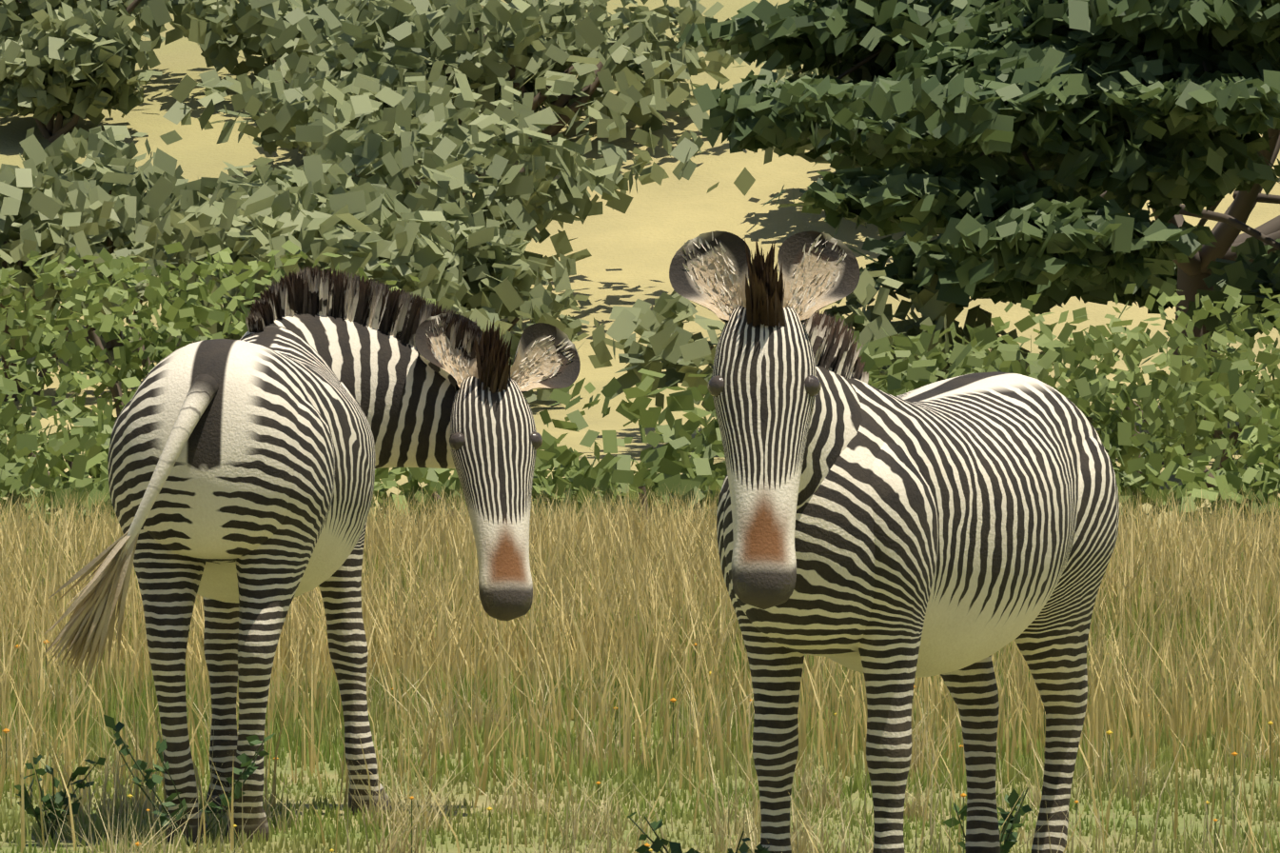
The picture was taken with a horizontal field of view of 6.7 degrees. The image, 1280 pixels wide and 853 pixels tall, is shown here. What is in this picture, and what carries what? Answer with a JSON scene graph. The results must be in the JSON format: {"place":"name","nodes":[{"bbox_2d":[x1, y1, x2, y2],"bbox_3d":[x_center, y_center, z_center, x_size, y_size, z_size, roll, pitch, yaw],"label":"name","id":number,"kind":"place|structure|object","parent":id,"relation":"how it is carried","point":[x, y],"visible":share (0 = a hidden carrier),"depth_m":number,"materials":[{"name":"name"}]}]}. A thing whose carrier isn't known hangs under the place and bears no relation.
{"place":"outdoors","nodes":[
{"label":"outdoors","id":0,"kind":"place"},
{"bbox_2d":[0,0,1279,852],"bbox_3d":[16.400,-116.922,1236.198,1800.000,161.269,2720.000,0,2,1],"label":"terrain","id":1,"kind":"structure","parent":0,"point":[642,240],"depth_m":171.47,"materials":[{"name":"beige sand"}]},
{"bbox_2d":[0,276,101,504],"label":"shrub","id":2,"kind":"object","parent":1,"relation":"on","point":[23,416],"visible":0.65,"depth_m":107.38,"materials":[{"name":"green plant"}]},
{"bbox_2d":[0,374,108,537],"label":"shrub","id":3,"kind":"object","parent":1,"relation":"on","point":[27,443],"visible":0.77,"depth_m":95.75,"materials":[{"name":"green plant"}]},
{"bbox_2d":[0,0,162,142],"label":"hill bush","id":4,"kind":"object","parent":1,"relation":"on","point":[67,62],"visible":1,"depth_m":179.78,"materials":[{"name":"green plant"}]},
{"bbox_2d":[0,161,170,401],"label":"hill bush","id":5,"kind":"object","parent":1,"relation":"on","point":[42,215],"visible":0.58,"depth_m":160.47,"materials":[{"name":"green plant"}]},
{"bbox_2d":[0,124,199,349],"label":"hill bush","id":6,"kind":"object","parent":1,"relation":"on","point":[108,166],"visible":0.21,"depth_m":165.58,"materials":[{"name":"green plant"}]},
{"bbox_2d":[0,0,227,49],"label":"hill bush","id":7,"kind":"object","parent":1,"relation":"on","point":[14,14],"visible":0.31,"depth_m":183.40,"materials":[{"name":"green plant"}]},
{"bbox_2d":[21,452,409,535],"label":"shrub","id":8,"kind":"object","parent":1,"relation":"on","point":[100,485],"visible":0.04,"depth_m":99.63,"materials":[{"name":"green plant"}]},
{"bbox_2d":[0,239,435,482],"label":"shrub","id":9,"kind":"object","parent":1,"relation":"on","point":[179,316],"visible":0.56,"depth_m":125.64,"materials":[{"name":"green plant"}]},
{"bbox_2d":[0,365,455,532],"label":"shrub","id":10,"kind":"object","parent":1,"relation":"on","point":[101,431],"visible":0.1,"depth_m":114.23,"materials":[{"name":"green plant"}]},
{"bbox_2d":[133,154,411,307],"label":"hill bush","id":11,"kind":"object","parent":1,"relation":"on","point":[157,200],"visible":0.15,"depth_m":162.50,"materials":[{"name":"green plant"}]},
{"bbox_2d":[41,265,580,842],"bbox_3d":[-1.139,0.385,33.764,1.102,1.746,2.237,1,2,24],"label":"zebra","id":12,"kind":"object","parent":1,"relation":"on","point":[265,446],"visible":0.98,"depth_m":33.41},
{"bbox_2d":[147,0,485,83],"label":"hill bush","id":13,"kind":"object","parent":1,"relation":"on","point":[222,33],"visible":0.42,"depth_m":181.62,"materials":[{"name":"green plant"}]},
{"bbox_2d":[129,179,511,342],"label":"hill bush","id":14,"kind":"object","parent":1,"relation":"on","point":[315,231],"visible":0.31,"depth_m":148.54,"materials":[{"name":"green plant"}]},
{"bbox_2d":[162,63,501,178],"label":"hill bush","id":15,"kind":"object","parent":1,"relation":"on","point":[305,101],"visible":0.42,"depth_m":175.09,"materials":[{"name":"green plant"}]},
{"bbox_2d":[213,202,598,402],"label":"hill bush","id":16,"kind":"object","parent":1,"relation":"on","point":[502,275],"visible":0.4,"depth_m":160.61,"materials":[{"name":"green plant"}]},
{"bbox_2d":[272,0,560,114],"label":"hill bush","id":17,"kind":"object","parent":1,"relation":"on","point":[324,56],"visible":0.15,"depth_m":177.97,"materials":[{"name":"green plant"}]},
{"bbox_2d":[410,0,511,3],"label":"hill bush","id":18,"kind":"object","parent":1,"relation":"on","point":[506,1],"visible":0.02,"depth_m":188.24,"materials":[{"name":"green plant"}]},
{"bbox_2d":[417,236,512,367],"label":"hill bush","id":19,"kind":"object","parent":1,"relation":"on","point":[453,262],"depth_m":155.08,"materials":[{"name":"green plant"}]},
{"bbox_2d":[265,0,766,147],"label":"hill bush","id":20,"kind":"object","parent":1,"relation":"on","point":[522,29],"visible":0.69,"depth_m":176.54,"materials":[{"name":"green plant"}]},
{"bbox_2d":[14,714,1035,852],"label":"weed plants","id":21,"kind":"object","parent":1,"relation":"on","point":[1008,836],"visible":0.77,"depth_m":32.95,"materials":[{"name":"green plant"}]},
{"bbox_2d":[295,55,755,285],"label":"hill bush","id":22,"kind":"object","parent":1,"relation":"on","point":[528,194],"visible":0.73,"depth_m":166.54,"materials":[{"name":"green plant"}]},
{"bbox_2d":[369,429,708,530],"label":"shrub","id":23,"kind":"object","parent":1,"relation":"on","point":[611,441],"visible":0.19,"depth_m":105.35,"materials":[{"name":"green plant"}]},
{"bbox_2d":[1,639,1273,852],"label":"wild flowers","id":24,"kind":"object","parent":1,"relation":"on","point":[129,796],"visible":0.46,"depth_m":33.90,"materials":[{"name":"plant"}]},
{"bbox_2d":[0,481,1279,852],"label":"tall straw grass","id":25,"kind":"structure","parent":1,"relation":"on","point":[628,531],"depth_m":40.30,"materials":[{"name":"beige plant"}]},
{"bbox_2d":[0,634,1279,852],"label":"short grass","id":26,"kind":"structure","parent":1,"relation":"on","point":[638,774],"depth_m":36.02,"materials":[{"name":"green plant"}]},
{"bbox_2d":[0,528,1279,674],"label":"short grass","id":27,"kind":"structure","parent":1,"relation":"on","point":[1161,631],"depth_m":43.38,"materials":[{"name":"plant"}]},
{"bbox_2d":[0,717,1279,852],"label":"straw grass","id":28,"kind":"structure","parent":1,"relation":"on","point":[932,829],"depth_m":32.10,"materials":[{"name":"plant"}]},
{"bbox_2d":[0,642,1279,852],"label":"dry grass tufts","id":29,"kind":"object","parent":1,"relation":"on","point":[738,827],"visible":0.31,"depth_m":34.08,"materials":[{"name":"beige plant"}]},
{"bbox_2d":[456,351,905,529],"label":"shrub","id":30,"kind":"object","parent":1,"relation":"on","point":[678,439],"visible":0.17,"depth_m":93.20,"materials":[{"name":"green plant"}]},
{"bbox_2d":[762,64,861,167],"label":"hill bush","id":31,"kind":"object","parent":1,"relation":"on","point":[769,151],"depth_m":172.27,"materials":[{"name":"green plant"}]},
{"bbox_2d":[576,266,1053,420],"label":"hill bush","id":32,"kind":"object","parent":1,"relation":"on","point":[676,348],"visible":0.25,"depth_m":151.77,"materials":[{"name":"green plant"}]},
{"bbox_2d":[659,315,1060,503],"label":"shrub","id":33,"kind":"object","parent":1,"relation":"on","point":[988,336],"visible":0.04,"depth_m":104.15,"materials":[{"name":"green plant"}]},
{"bbox_2d":[669,230,1119,852],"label":"zebra","id":34,"kind":"object","parent":1,"relation":"on","point":[956,533],"visible":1,"depth_m":29.26},
{"bbox_2d":[719,330,1137,516],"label":"shrub","id":35,"kind":"object","parent":1,"relation":"on","point":[923,371],"visible":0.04,"depth_m":95.89,"materials":[{"name":"green plant"}]},
{"bbox_2d":[675,0,1279,464],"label":"acacia tree","id":36,"kind":"object","parent":1,"relation":"on","point":[1011,150],"visible":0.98,"depth_m":140.95,"materials":[{"name":"green plant"}]},
{"bbox_2d":[990,293,1270,522],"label":"shrub","id":37,"kind":"object","parent":1,"relation":"on","point":[1081,352],"visible":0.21,"depth_m":111.35,"materials":[{"name":"green plant"}]},
{"bbox_2d":[993,283,1279,520],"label":"shrub","id":38,"kind":"object","parent":1,"relation":"on","point":[1238,325],"visible":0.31,"depth_m":123.14,"materials":[{"name":"green plant"}]},
{"bbox_2d":[1115,368,1279,541],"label":"shrub","id":39,"kind":"object","parent":1,"relation":"on","point":[1230,476],"visible":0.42,"depth_m":98.03,"materials":[{"name":"green plant"}]},
{"bbox_2d":[1144,296,1279,510],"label":"shrub","id":40,"kind":"object","parent":1,"relation":"on","point":[1241,364],"visible":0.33,"depth_m":115.26,"materials":[{"name":"green plant"}]}
]}

